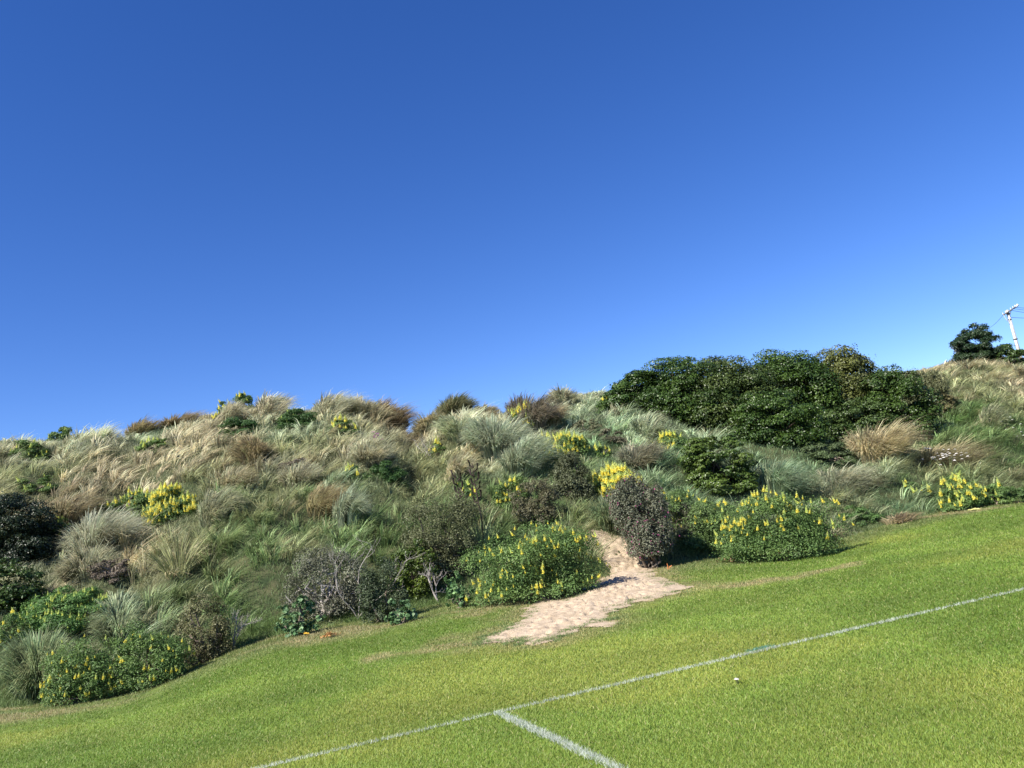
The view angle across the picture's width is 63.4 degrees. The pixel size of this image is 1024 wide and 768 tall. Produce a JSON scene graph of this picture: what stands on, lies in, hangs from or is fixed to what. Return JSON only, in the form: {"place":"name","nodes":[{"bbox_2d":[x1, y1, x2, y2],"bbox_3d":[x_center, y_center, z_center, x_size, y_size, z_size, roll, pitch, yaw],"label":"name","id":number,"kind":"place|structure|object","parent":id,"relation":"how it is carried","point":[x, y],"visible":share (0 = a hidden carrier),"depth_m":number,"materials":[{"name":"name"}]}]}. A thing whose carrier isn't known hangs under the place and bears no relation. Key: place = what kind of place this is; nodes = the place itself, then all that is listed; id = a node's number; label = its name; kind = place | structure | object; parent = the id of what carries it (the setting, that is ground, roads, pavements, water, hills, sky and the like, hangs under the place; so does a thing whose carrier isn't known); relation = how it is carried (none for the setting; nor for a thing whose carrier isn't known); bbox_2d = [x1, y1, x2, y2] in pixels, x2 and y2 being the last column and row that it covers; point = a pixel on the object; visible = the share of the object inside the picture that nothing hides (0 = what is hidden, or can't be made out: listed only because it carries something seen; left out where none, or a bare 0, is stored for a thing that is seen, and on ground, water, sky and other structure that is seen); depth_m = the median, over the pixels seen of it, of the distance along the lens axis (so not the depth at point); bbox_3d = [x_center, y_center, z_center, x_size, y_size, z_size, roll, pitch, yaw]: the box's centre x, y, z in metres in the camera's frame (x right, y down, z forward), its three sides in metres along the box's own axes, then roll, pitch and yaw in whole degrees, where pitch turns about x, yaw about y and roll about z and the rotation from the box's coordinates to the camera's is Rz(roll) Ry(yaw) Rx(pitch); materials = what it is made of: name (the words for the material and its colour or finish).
{"place":"outdoors","nodes":[
{"label":"outdoors","id":0,"kind":"place"},
{"bbox_2d":[450,460,501,554],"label":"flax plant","id":1,"kind":"object","parent":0,"point":[483,535],"visible":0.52,"depth_m":20.78,"materials":[{"name":"green plant"}]},
{"bbox_2d":[0,498,1023,767],"bbox_3d":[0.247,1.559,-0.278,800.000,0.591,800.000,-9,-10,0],"label":"ground","id":2,"kind":"structure","parent":0,"point":[788,565],"depth_m":9.13,"materials":[{"name":"plant"}]},
{"bbox_2d":[0,617,77,700],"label":"grass tussock","id":3,"kind":"object","parent":2,"relation":"on","point":[19,664],"depth_m":16.49,"materials":[{"name":"plant"}]},
{"bbox_2d":[37,630,120,706],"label":"lupin bush","id":4,"kind":"object","parent":2,"relation":"on","point":[89,678],"visible":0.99,"depth_m":15.41,"materials":[{"name":"green plant"}]},
{"bbox_2d":[95,620,195,696],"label":"lupin bush","id":5,"kind":"object","parent":2,"relation":"on","point":[169,653],"visible":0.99,"depth_m":15.72,"materials":[{"name":"green plant"}]},
{"bbox_2d":[274,595,327,636],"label":"mallow plant","id":6,"kind":"object","parent":2,"relation":"on","point":[295,628],"visible":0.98,"depth_m":16.86,"materials":[{"name":"green plant"}]},
{"bbox_2d":[355,553,410,622],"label":"twiggy shrub","id":7,"kind":"object","parent":2,"relation":"on","point":[370,603],"visible":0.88,"depth_m":16.93,"materials":[{"name":"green plant"}]},
{"bbox_2d":[383,598,417,624],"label":"mallow plant","id":8,"kind":"object","parent":2,"relation":"on","point":[392,619],"visible":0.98,"depth_m":16.11,"materials":[{"name":"green plant"}]},
{"bbox_2d":[444,570,477,607],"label":"mallow plant","id":9,"kind":"object","parent":2,"relation":"on","point":[452,591],"visible":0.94,"depth_m":16.91,"materials":[{"name":"green plant"}]},
{"bbox_2d":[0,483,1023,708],"bbox_3d":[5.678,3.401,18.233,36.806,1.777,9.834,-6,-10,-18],"label":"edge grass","id":10,"kind":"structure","parent":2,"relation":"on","point":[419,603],"depth_m":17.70,"materials":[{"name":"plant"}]},
{"bbox_2d":[447,513,611,605],"bbox_3d":[0.355,3.602,16.943,3.410,1.832,1.978,-9,-10,0],"label":"lupin bush","id":11,"kind":"object","parent":2,"relation":"on","point":[551,552],"visible":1,"depth_m":16.65,"materials":[{"name":"green plant"}]},
{"bbox_2d":[493,710,635,767],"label":"white line","id":12,"kind":"object","parent":2,"relation":"on","point":[550,736],"visible":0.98,"depth_m":6.32,"materials":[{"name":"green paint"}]},
{"bbox_2d":[250,588,1023,767],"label":"white line","id":13,"kind":"object","parent":2,"relation":"on","point":[710,662],"visible":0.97,"depth_m":8.21,"materials":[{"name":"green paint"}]},
{"bbox_2d":[706,485,858,562],"bbox_3d":[6.150,3.308,19.172,3.544,2.018,1.828,-9,-10,0],"label":"lupin bush","id":14,"kind":"object","parent":2,"relation":"on","point":[791,526],"visible":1,"depth_m":18.86,"materials":[{"name":"green plant"}]},
{"bbox_2d":[879,510,924,524],"bbox_3d":[10.894,3.728,23.053,1.426,0.374,1.214,-9,-10,0],"label":"rock","id":15,"kind":"object","parent":2,"relation":"on","point":[899,518],"depth_m":22.94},
{"bbox_2d":[936,470,988,511],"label":"lupin bush","id":16,"kind":"object","parent":2,"relation":"on","point":[966,497],"visible":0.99,"depth_m":23.66,"materials":[{"name":"yellow plant"}]},
{"bbox_2d":[980,477,1004,505],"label":"lupin bush","id":17,"kind":"object","parent":2,"relation":"on","point":[995,488],"visible":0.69,"depth_m":23.88,"materials":[{"name":"green plant"}]},
{"bbox_2d":[993,485,1023,503],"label":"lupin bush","id":18,"kind":"object","parent":2,"relation":"on","point":[1014,496],"visible":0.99,"depth_m":23.66,"materials":[{"name":"green plant"}]},
{"bbox_2d":[0,356,1023,706],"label":"dune","id":19,"kind":"structure","parent":0,"point":[274,582],"depth_m":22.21,"materials":[{"name":"plant"}]},
{"bbox_2d":[0,607,27,656],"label":"lupin bush","id":20,"kind":"object","parent":19,"relation":"on","point":[11,618],"visible":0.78,"depth_m":17.57,"materials":[{"name":"green plant"}]},
{"bbox_2d":[0,556,50,611],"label":"evergreen shrub","id":21,"kind":"object","parent":19,"relation":"on","point":[13,596],"visible":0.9,"depth_m":19.02,"materials":[{"name":"green plant"}]},
{"bbox_2d":[9,437,49,461],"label":"lupin bush","id":22,"kind":"object","parent":19,"relation":"on","point":[30,449],"visible":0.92,"depth_m":28.31,"materials":[{"name":"green plant"}]},
{"bbox_2d":[0,491,65,562],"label":"evergreen shrub","id":23,"kind":"object","parent":19,"relation":"on","point":[23,526],"visible":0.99,"depth_m":21.51,"materials":[{"name":"green plant"}]},
{"bbox_2d":[14,475,59,492],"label":"lupin bush","id":24,"kind":"object","parent":19,"relation":"on","point":[30,486],"visible":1,"depth_m":25.40,"materials":[{"name":"green plant"}]},
{"bbox_2d":[46,426,72,442],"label":"lupin bush","id":25,"kind":"object","parent":19,"relation":"on","point":[64,430],"visible":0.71,"depth_m":31.22,"materials":[{"name":"green plant"}]},
{"bbox_2d":[15,584,109,634],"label":"lupin bush","id":26,"kind":"object","parent":19,"relation":"on","point":[40,614],"visible":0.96,"depth_m":18.19,"materials":[{"name":"green plant"}]},
{"bbox_2d":[45,487,109,524],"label":"grass tussock","id":27,"kind":"object","parent":19,"relation":"on","point":[76,506],"depth_m":23.44,"materials":[{"name":"plant"}]},
{"bbox_2d":[46,539,125,588],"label":"grass tussock","id":28,"kind":"object","parent":19,"relation":"on","point":[76,565],"depth_m":20.11,"materials":[{"name":"plant"}]},
{"bbox_2d":[55,502,160,557],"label":"grass tussock","id":29,"kind":"object","parent":19,"relation":"on","point":[98,529],"depth_m":21.72,"materials":[{"name":"plant"}]},
{"bbox_2d":[86,558,132,583],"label":"twiggy shrub","id":30,"kind":"object","parent":19,"relation":"on","point":[94,572],"visible":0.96,"depth_m":19.83,"materials":[{"name":"brown plant"}]},
{"bbox_2d":[79,583,146,647],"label":"grass tussock","id":31,"kind":"object","parent":19,"relation":"on","point":[118,606],"depth_m":18.13,"materials":[{"name":"plant"}]},
{"bbox_2d":[93,485,149,518],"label":"lupin bush","id":32,"kind":"object","parent":19,"relation":"on","point":[135,499],"visible":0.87,"depth_m":24.29,"materials":[{"name":"green plant"}]},
{"bbox_2d":[123,413,165,435],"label":"grass tussock","id":33,"kind":"object","parent":19,"relation":"on","point":[143,426],"depth_m":31.73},
{"bbox_2d":[134,436,168,453],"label":"lupin bush","id":34,"kind":"object","parent":19,"relation":"on","point":[143,446],"visible":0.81,"depth_m":28.34,"materials":[{"name":"green plant"}]},
{"bbox_2d":[139,481,199,529],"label":"lupin bush","id":35,"kind":"object","parent":19,"relation":"on","point":[166,503],"visible":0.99,"depth_m":23.08,"materials":[{"name":"yellow plant"}]},
{"bbox_2d":[134,523,216,579],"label":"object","id":36,"kind":"object","parent":19,"relation":"on","point":[184,569],"visible":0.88,"depth_m":19.68,"materials":[{"name":"green plant"}]},
{"bbox_2d":[155,409,215,428],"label":"grass tussock","id":37,"kind":"object","parent":19,"relation":"on","point":[183,417],"depth_m":32.10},
{"bbox_2d":[171,592,236,665],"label":"twiggy shrub","id":38,"kind":"object","parent":19,"relation":"on","point":[204,653],"visible":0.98,"depth_m":16.81,"materials":[{"name":"brown plant"}]},
{"bbox_2d":[196,482,251,529],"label":"grass tussock","id":39,"kind":"object","parent":19,"relation":"on","point":[221,502],"depth_m":22.22,"materials":[{"name":"plant"}]},
{"bbox_2d":[217,396,252,422],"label":"grass tussock","id":40,"kind":"object","parent":19,"relation":"on","point":[230,410],"depth_m":30.62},
{"bbox_2d":[219,462,262,490],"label":"grass tussock","id":41,"kind":"object","parent":19,"relation":"on","point":[237,476],"depth_m":24.41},
{"bbox_2d":[216,416,267,440],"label":"lupin bush","id":42,"kind":"object","parent":19,"relation":"on","point":[238,423],"visible":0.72,"depth_m":28.53,"materials":[{"name":"green plant"}]},
{"bbox_2d":[226,431,272,467],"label":"grass tussock","id":43,"kind":"object","parent":19,"relation":"on","point":[247,448],"depth_m":25.66,"materials":[{"name":"plant"}]},
{"bbox_2d":[253,389,303,418],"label":"grass tussock","id":44,"kind":"object","parent":19,"relation":"on","point":[273,403],"depth_m":31.97,"materials":[{"name":"plant"}]},
{"bbox_2d":[276,408,319,429],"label":"lupin bush","id":45,"kind":"object","parent":19,"relation":"on","point":[302,418],"visible":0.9,"depth_m":29.75,"materials":[{"name":"green plant"}]},
{"bbox_2d":[276,457,326,490],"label":"grass tussock","id":46,"kind":"object","parent":19,"relation":"on","point":[294,476],"depth_m":24.32,"materials":[{"name":"plant"}]},
{"bbox_2d":[276,543,376,620],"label":"twiggy shrub","id":47,"kind":"object","parent":19,"relation":"on","point":[327,606],"visible":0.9,"depth_m":18.37,"materials":[{"name":"grey plant"}]},
{"bbox_2d":[306,479,358,522],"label":"grass tussock","id":48,"kind":"object","parent":19,"relation":"on","point":[317,504],"depth_m":22.15,"materials":[{"name":"plant"}]},
{"bbox_2d":[312,389,374,417],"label":"grass tussock","id":49,"kind":"object","parent":19,"relation":"on","point":[338,403],"depth_m":31.39,"materials":[{"name":"plant"}]},
{"bbox_2d":[329,414,358,433],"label":"lupin bush","id":50,"kind":"object","parent":19,"relation":"on","point":[334,422],"visible":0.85,"depth_m":29.02,"materials":[{"name":"yellow plant"}]},
{"bbox_2d":[330,483,377,527],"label":"grass tussock","id":51,"kind":"object","parent":19,"relation":"on","point":[349,506],"depth_m":21.39,"materials":[{"name":"plant"}]},
{"bbox_2d":[343,462,375,480],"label":"lupin bush","id":52,"kind":"object","parent":19,"relation":"on","point":[353,475],"visible":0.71,"depth_m":24.32,"materials":[{"name":"green plant"}]},
{"bbox_2d":[316,537,424,618],"bbox_3d":[-3.265,4.241,18.419,2.422,1.828,1.887,-4,-11,-25],"label":"dead branch","id":53,"kind":"object","parent":19,"relation":"on","point":[337,586],"visible":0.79,"depth_m":18.15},
{"bbox_2d":[345,432,396,469],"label":"grass tussock","id":54,"kind":"object","parent":19,"relation":"on","point":[373,451],"depth_m":25.48,"materials":[{"name":"plant"}]},
{"bbox_2d":[349,393,402,423],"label":"grass tussock","id":55,"kind":"object","parent":19,"relation":"on","point":[374,405],"depth_m":31.94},
{"bbox_2d":[369,460,410,489],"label":"lupin bush","id":56,"kind":"object","parent":19,"relation":"on","point":[386,473],"visible":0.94,"depth_m":24.97,"materials":[{"name":"green plant"}]},
{"bbox_2d":[378,397,424,432],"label":"grass tussock","id":57,"kind":"object","parent":19,"relation":"on","point":[402,418],"depth_m":32.56,"materials":[{"name":"plant"}]},
{"bbox_2d":[385,538,439,599],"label":"evergreen shrub","id":58,"kind":"object","parent":19,"relation":"on","point":[419,584],"visible":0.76,"depth_m":18.77,"materials":[{"name":"green plant"}]},
{"bbox_2d":[408,408,446,435],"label":"grass tussock","id":59,"kind":"object","parent":19,"relation":"on","point":[421,425],"depth_m":31.94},
{"bbox_2d":[397,491,485,581],"bbox_3d":[-1.685,3.673,20.026,2.254,2.390,1.679,-9,-10,0],"label":"twiggy shrub","id":60,"kind":"object","parent":19,"relation":"on","point":[447,550],"visible":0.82,"depth_m":19.84,"materials":[{"name":"green plant"}]},
{"bbox_2d":[434,390,480,416],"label":"grass tussock","id":61,"kind":"object","parent":19,"relation":"on","point":[457,403],"depth_m":33.20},
{"bbox_2d":[443,448,480,484],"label":"grass tussock","id":62,"kind":"object","parent":19,"relation":"on","point":[457,465],"depth_m":25.00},
{"bbox_2d":[425,414,506,444],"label":"grass tussock","id":63,"kind":"object","parent":19,"relation":"on","point":[450,424],"depth_m":28.16,"materials":[{"name":"plant"}]},
{"bbox_2d":[453,407,535,460],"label":"grass tussock","id":64,"kind":"object","parent":19,"relation":"on","point":[501,436],"depth_m":27.35,"materials":[{"name":"plant"}]},
{"bbox_2d":[490,474,528,508],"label":"lupin bush","id":65,"kind":"object","parent":19,"relation":"on","point":[504,496],"visible":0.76,"depth_m":23.54,"materials":[{"name":"green plant"}]},
{"bbox_2d":[494,427,564,476],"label":"grass tussock","id":66,"kind":"object","parent":19,"relation":"on","point":[525,455],"depth_m":25.60,"materials":[{"name":"plant"}]},
{"bbox_2d":[501,389,574,432],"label":"grass tussock","id":67,"kind":"object","parent":19,"relation":"on","point":[541,411],"depth_m":30.19,"materials":[{"name":"plant"}]},
{"bbox_2d":[509,476,566,525],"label":"twiggy shrub","id":68,"kind":"object","parent":19,"relation":"on","point":[532,509],"visible":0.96,"depth_m":21.86,"materials":[{"name":"brown plant"}]},
{"bbox_2d":[547,400,573,426],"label":"grass tussock","id":69,"kind":"object","parent":19,"relation":"on","point":[553,420],"depth_m":31.01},
{"bbox_2d":[544,381,582,404],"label":"grass tussock","id":70,"kind":"object","parent":19,"relation":"on","point":[566,394],"depth_m":34.68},
{"bbox_2d":[538,429,593,463],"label":"lupin bush","id":71,"kind":"object","parent":19,"relation":"on","point":[575,443],"visible":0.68,"depth_m":27.10,"materials":[{"name":"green plant"}]},
{"bbox_2d":[547,449,596,501],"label":"twiggy shrub","id":72,"kind":"object","parent":19,"relation":"on","point":[565,475],"visible":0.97,"depth_m":23.66,"materials":[{"name":"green plant"}]},
{"bbox_2d":[585,493,625,535],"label":"grass tussock","id":73,"kind":"object","parent":19,"relation":"on","point":[601,512],"depth_m":21.14,"materials":[{"name":"plant"}]},
{"bbox_2d":[591,428,627,443],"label":"twiggy shrub","id":74,"kind":"object","parent":19,"relation":"on","point":[615,438],"visible":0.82,"depth_m":28.56,"materials":[{"name":"grey plant"}]},
{"bbox_2d":[591,460,646,498],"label":"lupin bush","id":75,"kind":"object","parent":19,"relation":"on","point":[602,482],"visible":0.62,"depth_m":24.22,"materials":[{"name":"yellow plant"}]},
{"bbox_2d":[603,468,679,568],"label":"twiggy shrub","id":76,"kind":"object","parent":19,"relation":"on","point":[646,531],"visible":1,"depth_m":19.49,"materials":[{"name":"grey plant"}]},
{"bbox_2d":[599,369,683,413],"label":"evergreen shrub","id":77,"kind":"object","parent":19,"relation":"on","point":[635,377],"visible":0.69,"depth_m":32.00,"materials":[{"name":"green plant"}]},
{"bbox_2d":[614,438,676,472],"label":"grass tussock","id":78,"kind":"object","parent":19,"relation":"on","point":[639,456],"depth_m":26.09,"materials":[{"name":"plant"}]},
{"bbox_2d":[626,409,671,440],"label":"grass tussock","id":79,"kind":"object","parent":19,"relation":"on","point":[643,424],"depth_m":29.44,"materials":[{"name":"plant"}]},
{"bbox_2d":[652,429,687,453],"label":"lupin bush","id":80,"kind":"object","parent":19,"relation":"on","point":[670,437],"visible":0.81,"depth_m":28.42,"materials":[{"name":"yellow plant"}]},
{"bbox_2d":[633,355,739,428],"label":"evergreen shrub","id":81,"kind":"object","parent":19,"relation":"on","point":[673,406],"visible":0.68,"depth_m":31.12,"materials":[{"name":"green plant"}]},
{"bbox_2d":[666,497,707,543],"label":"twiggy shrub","id":82,"kind":"object","parent":19,"relation":"on","point":[684,513],"visible":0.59,"depth_m":21.12,"materials":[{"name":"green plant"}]},
{"bbox_2d":[661,485,739,554],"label":"lupin bush","id":83,"kind":"object","parent":19,"relation":"on","point":[701,541],"visible":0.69,"depth_m":20.95,"materials":[{"name":"green plant"}]},
{"bbox_2d":[676,433,760,495],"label":"evergreen shrub","id":84,"kind":"object","parent":19,"relation":"on","point":[696,460],"visible":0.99,"depth_m":25.17,"materials":[{"name":"green plant"}]},
{"bbox_2d":[679,354,804,435],"bbox_3d":[8.621,0.611,31.553,4.908,3.979,4.198,-12,-10,16],"label":"evergreen shrub","id":85,"kind":"object","parent":19,"relation":"on","point":[733,375],"visible":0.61,"depth_m":30.62,"materials":[{"name":"green plant"}]},
{"bbox_2d":[725,388,838,449],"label":"evergreen shrub","id":86,"kind":"object","parent":19,"relation":"on","point":[801,432],"visible":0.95,"depth_m":28.89,"materials":[{"name":"green plant"}]},
{"bbox_2d":[734,348,849,424],"bbox_3d":[10.869,0.362,33.263,5.086,3.778,4.045,-9,-10,0],"label":"evergreen shrub","id":87,"kind":"object","parent":19,"relation":"on","point":[797,368],"visible":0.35,"depth_m":32.34,"materials":[{"name":"green plant"}]},
{"bbox_2d":[756,454,827,502],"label":"grass tussock","id":88,"kind":"object","parent":19,"relation":"on","point":[782,476],"depth_m":25.17,"materials":[{"name":"plant"}]},
{"bbox_2d":[799,441,858,465],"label":"shrub","id":89,"kind":"object","parent":19,"relation":"on","point":[816,455],"visible":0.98,"depth_m":27.98,"materials":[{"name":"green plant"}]},
{"bbox_2d":[791,344,905,424],"bbox_3d":[13.672,0.448,33.876,4.270,4.242,3.834,-9,-10,0],"label":"evergreen shrub","id":90,"kind":"object","parent":19,"relation":"on","point":[853,366],"visible":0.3,"depth_m":33.07,"materials":[{"name":"green plant"}]},
{"bbox_2d":[815,460,890,496],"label":"grass tussock","id":91,"kind":"object","parent":19,"relation":"on","point":[854,478],"depth_m":25.99,"materials":[{"name":"plant"}]},
{"bbox_2d":[808,395,912,442],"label":"evergreen shrub","id":92,"kind":"object","parent":19,"relation":"on","point":[838,416],"visible":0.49,"depth_m":30.91,"materials":[{"name":"green plant"}]},
{"bbox_2d":[836,505,886,526],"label":"lupin bush","id":93,"kind":"object","parent":19,"relation":"on","point":[861,511],"visible":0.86,"depth_m":23.55,"materials":[{"name":"green plant"}]},
{"bbox_2d":[839,415,932,463],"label":"grass tussock","id":94,"kind":"object","parent":19,"relation":"on","point":[888,443],"depth_m":28.01,"materials":[{"name":"plant"}]},
{"bbox_2d":[850,362,951,440],"bbox_3d":[14.933,0.868,32.709,3.394,3.294,3.339,-6,-11,-18],"label":"evergreen shrub","id":95,"kind":"object","parent":19,"relation":"on","point":[899,386],"visible":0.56,"depth_m":31.84,"materials":[{"name":"green plant"}]},
{"bbox_2d":[904,366,952,415],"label":"twiggy shrub","id":96,"kind":"object","parent":19,"relation":"on","point":[928,377],"visible":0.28,"depth_m":35.09,"materials":[{"name":"green plant"}]},
{"bbox_2d":[905,439,1009,468],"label":"shrub","id":97,"kind":"object","parent":19,"relation":"on","point":[952,451],"depth_m":28.38,"materials":[{"name":"plant"}]},
{"bbox_2d":[942,356,986,370],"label":"grass tussock","id":98,"kind":"object","parent":19,"relation":"on","point":[972,364],"depth_m":43.25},
{"bbox_2d":[948,323,1006,363],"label":"windswept tree","id":99,"kind":"object","parent":19,"relation":"on","point":[984,349],"visible":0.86,"depth_m":46.93,"materials":[{"name":"green plant"}]},
{"bbox_2d":[979,396,1013,429],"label":"grass tussock","id":100,"kind":"object","parent":19,"relation":"on","point":[992,414],"depth_m":32.03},
{"bbox_2d":[990,343,1023,365],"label":"evergreen shrub","id":101,"kind":"object","parent":19,"relation":"on","point":[1013,355],"visible":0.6,"depth_m":46.31,"materials":[{"name":"green plant"}]},
{"bbox_2d":[996,359,1023,378],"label":"grass tussock","id":102,"kind":"object","parent":19,"relation":"on","point":[1020,374],"depth_m":42.90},
{"bbox_2d":[0,0,1023,440],"label":"sky","id":103,"kind":"structure","parent":0,"point":[202,202],"materials":[{"name":"blue"}]},
{"bbox_2d":[479,525,693,644],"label":"path","id":104,"kind":"structure","parent":0,"point":[552,617],"depth_m":15.08,"materials":[{"name":"sand"}]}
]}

